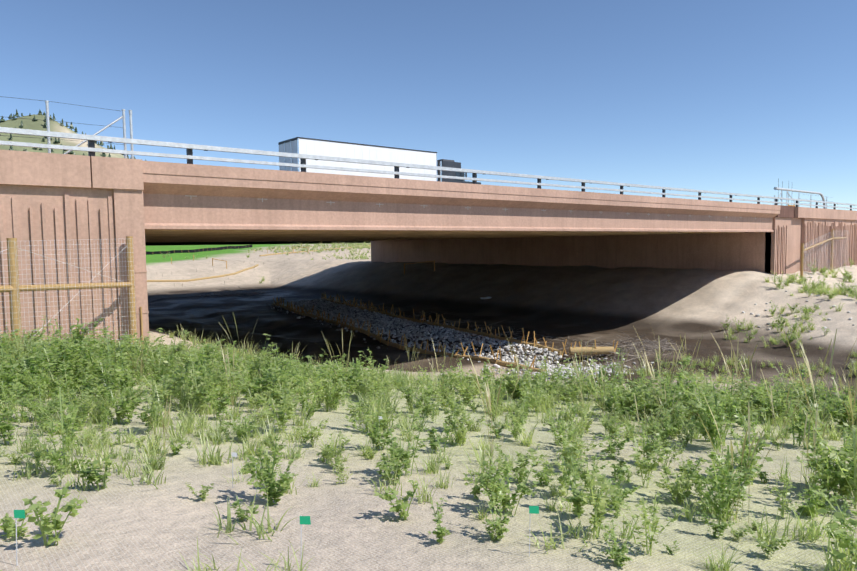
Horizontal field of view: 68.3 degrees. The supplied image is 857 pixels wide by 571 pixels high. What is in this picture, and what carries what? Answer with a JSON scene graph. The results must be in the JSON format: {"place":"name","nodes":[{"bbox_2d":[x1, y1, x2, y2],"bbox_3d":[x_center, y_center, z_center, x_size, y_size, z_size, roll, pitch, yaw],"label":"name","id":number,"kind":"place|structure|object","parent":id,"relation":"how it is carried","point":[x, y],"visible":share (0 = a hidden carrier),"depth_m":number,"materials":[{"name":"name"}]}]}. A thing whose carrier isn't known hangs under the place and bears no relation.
{"place":"outdoors","nodes":[
{"label":"outdoors","id":0,"kind":"place"},
{"bbox_2d":[0,114,370,245],"bbox_3d":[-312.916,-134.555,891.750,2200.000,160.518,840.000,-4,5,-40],"label":"distant hill","id":1,"kind":"structure","parent":0,"point":[29,122],"depth_m":734.66,"materials":[{"name":"green plant"}]},
{"bbox_2d":[0,109,145,160],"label":"hill pines","id":2,"kind":"object","parent":1,"relation":"on","point":[45,124],"visible":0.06,"depth_m":740.83,"materials":[{"name":"green plant"}]},
{"bbox_2d":[161,241,370,282],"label":"slope grass","id":3,"kind":"structure","parent":0,"point":[364,245],"depth_m":156.86,"materials":[{"name":"green plant"}]},
{"bbox_2d":[0,243,856,570],"bbox_3d":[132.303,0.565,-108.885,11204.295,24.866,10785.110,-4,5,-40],"label":"ground","id":4,"kind":"structure","parent":0,"point":[120,523],"depth_m":6.97,"materials":[{"name":"beige sand"}]},
{"bbox_2d":[0,236,136,348],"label":"fence posts","id":5,"kind":"object","parent":4,"relation":"on","point":[13,287],"visible":0.73,"depth_m":17.39,"materials":[{"name":"brown wood"}]},
{"bbox_2d":[0,239,136,346],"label":"fence wire","id":6,"kind":"object","parent":4,"relation":"on","point":[78,272],"visible":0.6,"depth_m":18.62,"materials":[{"name":"grey metal"}]},
{"bbox_2d":[166,324,281,359],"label":"slope grass","id":7,"kind":"structure","parent":4,"relation":"on","point":[206,343],"depth_m":23.88,"materials":[{"name":"green plant"}]},
{"bbox_2d":[15,452,530,565],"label":"survey flag staffs","id":8,"kind":"object","parent":4,"relation":"on","point":[232,487],"visible":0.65,"depth_m":3.33,"materials":[{"name":"metal"}]},
{"bbox_2d":[14,506,538,524],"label":"green survey flags","id":9,"kind":"object","parent":8,"relation":"on","point":[305,520],"visible":1,"depth_m":3.31,"materials":[{"name":"green plastic"}]},
{"bbox_2d":[232,416,381,467],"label":"white survey flags","id":10,"kind":"object","parent":8,"relation":"attached to","point":[234,454],"visible":0.5,"depth_m":4.93,"materials":[{"name":"white plastic"}]},
{"bbox_2d":[167,241,434,273],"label":"timber posts","id":11,"kind":"object","parent":4,"relation":"on","point":[293,251],"visible":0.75,"depth_m":118.73,"materials":[{"name":"brown wood"}]},
{"bbox_2d":[146,245,251,254],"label":"silt fence","id":12,"kind":"object","parent":11,"relation":"on","point":[194,250],"visible":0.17,"depth_m":164.35,"materials":[{"name":"black fabric"}]},
{"bbox_2d":[0,150,856,345],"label":"abutment walls","id":13,"kind":"structure","parent":4,"relation":"on","point":[33,180],"depth_m":22.11,"materials":[{"name":"concrete"}]},
{"bbox_2d":[45,100,133,158],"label":"fence posts","id":14,"kind":"object","parent":13,"relation":"on","point":[96,133],"visible":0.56,"depth_m":22.48,"materials":[{"name":"grey metal"}]},
{"bbox_2d":[0,96,123,144],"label":"fence wires","id":15,"kind":"object","parent":14,"relation":"attached to","point":[59,121],"visible":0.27,"depth_m":21.37,"materials":[{"name":"grey metal"}]},
{"bbox_2d":[140,307,142,343],"bbox_3d":[-10.155,1.500,22.384,0.065,1.500,0.065,1,4,28],"label":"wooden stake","id":16,"kind":"object","parent":13,"relation":"attached to","point":[141,320],"visible":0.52,"depth_m":22.35,"materials":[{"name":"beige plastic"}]},
{"bbox_2d":[0,195,856,344],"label":"wall ribs","id":17,"kind":"object","parent":13,"relation":"attached to","point":[851,251],"visible":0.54,"depth_m":21.31,"materials":[{"name":"concrete"}]},
{"bbox_2d":[145,229,744,242],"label":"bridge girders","id":18,"kind":"object","parent":13,"relation":"on","point":[152,236],"visible":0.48,"depth_m":47.29,"materials":[{"name":"brown concrete"}]},
{"bbox_2d":[143,161,780,231],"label":"bridge deck fascia","id":19,"kind":"structure","parent":13,"relation":"on","point":[222,198],"depth_m":29.82,"materials":[{"name":"brown concrete"}]},
{"bbox_2d":[185,195,755,219],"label":"fascia hanger marks","id":20,"kind":"object","parent":19,"relation":"attached to","point":[379,204],"visible":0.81,"depth_m":29.57,"materials":[{"name":"grey"}]},
{"bbox_2d":[88,140,854,210],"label":"guardrail posts","id":21,"kind":"object","parent":19,"relation":"on","point":[91,144],"visible":0.5,"depth_m":29.86,"materials":[{"name":"black metal"}]},
{"bbox_2d":[0,127,856,208],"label":"bridge rail tubes","id":22,"kind":"object","parent":21,"relation":"attached to","point":[124,140],"visible":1,"depth_m":26.82},
{"bbox_2d":[775,205,794,217],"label":"cap block","id":23,"kind":"structure","parent":13,"relation":"on","point":[787,211],"depth_m":58.83,"materials":[{"name":"concrete"}]},
{"bbox_2d":[778,178,832,205],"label":"wall dowels","id":24,"kind":"object","parent":23,"relation":"on","point":[800,198],"depth_m":60.73,"materials":[{"name":"grey metal"}]},
{"bbox_2d":[774,187,826,208],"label":"wall top pipe and posts","id":25,"kind":"object","parent":13,"relation":"on","point":[802,191],"visible":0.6,"depth_m":61.96,"materials":[{"name":"silver metal"}]},
{"bbox_2d":[0,378,856,570],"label":"weed seedlings","id":26,"kind":"object","parent":4,"relation":"on","point":[8,526],"visible":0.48,"depth_m":4.72,"materials":[{"name":"green plant"}]},
{"bbox_2d":[0,315,856,570],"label":"weeds","id":27,"kind":"object","parent":4,"relation":"on","point":[44,361],"visible":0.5,"depth_m":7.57,"materials":[{"name":"green plant"}]},
{"bbox_2d":[0,337,856,570],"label":"grass tufts","id":28,"kind":"object","parent":4,"relation":"on","point":[190,417],"visible":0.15,"depth_m":7.52,"materials":[{"name":"green plant"}]},
{"bbox_2d":[7,370,856,570],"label":"short grass","id":29,"kind":"structure","parent":4,"relation":"on","point":[216,459],"depth_m":5.12,"materials":[{"name":"green plant"}]},
{"bbox_2d":[273,293,617,369],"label":"wooden stakes","id":30,"kind":"object","parent":4,"relation":"on","point":[375,308],"visible":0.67,"depth_m":50.04,"materials":[{"name":"brown wood"}]},
{"bbox_2d":[202,287,717,368],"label":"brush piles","id":31,"kind":"object","parent":4,"relation":"on","point":[627,346],"visible":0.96,"depth_m":41.24,"materials":[{"name":"brown wood"}]},
{"bbox_2d":[332,304,618,356],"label":"wooden stakes","id":32,"kind":"object","parent":4,"relation":"on","point":[502,329],"visible":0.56,"depth_m":49.31,"materials":[{"name":"brown wood"}]},
{"bbox_2d":[481,354,671,381],"bbox_3d":[7.830,4.902,35.512,13.034,0.647,7.655,-4,5,-40],"label":"cobble apron","id":33,"kind":"object","parent":4,"relation":"on","point":[609,370],"visible":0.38,"depth_m":35.88,"materials":[{"name":"stone"}]},
{"bbox_2d":[597,351,856,391],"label":"tall grass","id":34,"kind":"structure","parent":4,"relation":"on","point":[712,363],"depth_m":34.60,"materials":[{"name":"green plant"}]},
{"bbox_2d":[721,259,856,356],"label":"bank weeds","id":35,"kind":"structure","parent":4,"relation":"on","point":[846,275],"depth_m":48.29,"materials":[{"name":"green plant"}]},
{"bbox_2d":[741,273,856,331],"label":"bank stones","id":36,"kind":"object","parent":4,"relation":"on","point":[757,315],"visible":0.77,"depth_m":48.74,"materials":[{"name":"grey stone"}]},
{"bbox_2d":[800,229,846,276],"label":"fence posts","id":37,"kind":"object","parent":4,"relation":"on","point":[802,258],"visible":0.46,"depth_m":62.66,"materials":[{"name":"brown wood"}]},
{"bbox_2d":[803,230,848,276],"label":"fence wire","id":38,"kind":"object","parent":4,"relation":"on","point":[814,244],"visible":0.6,"depth_m":63.83,"materials":[{"name":"grey metal"}]},
{"bbox_2d":[0,0,856,210],"label":"sky","id":39,"kind":"structure","parent":0,"point":[729,96],"materials":[{"name":"blue"}]},
{"bbox_2d":[103,314,856,522],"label":"seed grass","id":40,"kind":"structure","parent":0,"point":[737,374],"depth_m":8.77,"materials":[{"name":"green plant"}]},
{"label":"creek water","id":41,"kind":"structure","parent":0,"visible":0},
{"bbox_2d":[147,245,614,372],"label":"straw wattles","id":42,"kind":"object","parent":41,"relation":"on","point":[602,350],"visible":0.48,"depth_m":47.34,"materials":[{"name":"beige wicker"}]},
{"bbox_2d":[266,298,561,373],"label":"riprap stones","id":43,"kind":"object","parent":41,"relation":"on","point":[325,306],"visible":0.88,"depth_m":50.57,"materials":[{"name":"grey stone"}]},
{"bbox_3d":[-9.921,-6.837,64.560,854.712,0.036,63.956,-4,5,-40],"label":"road asphalt","id":44,"kind":"structure","parent":0,"visible":0},
{"bbox_2d":[278,137,480,183],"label":"truck trailer","id":45,"kind":"object","parent":44,"relation":"on","point":[310,146],"visible":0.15,"depth_m":43.22,"materials":[{"name":"metal"}]}
]}

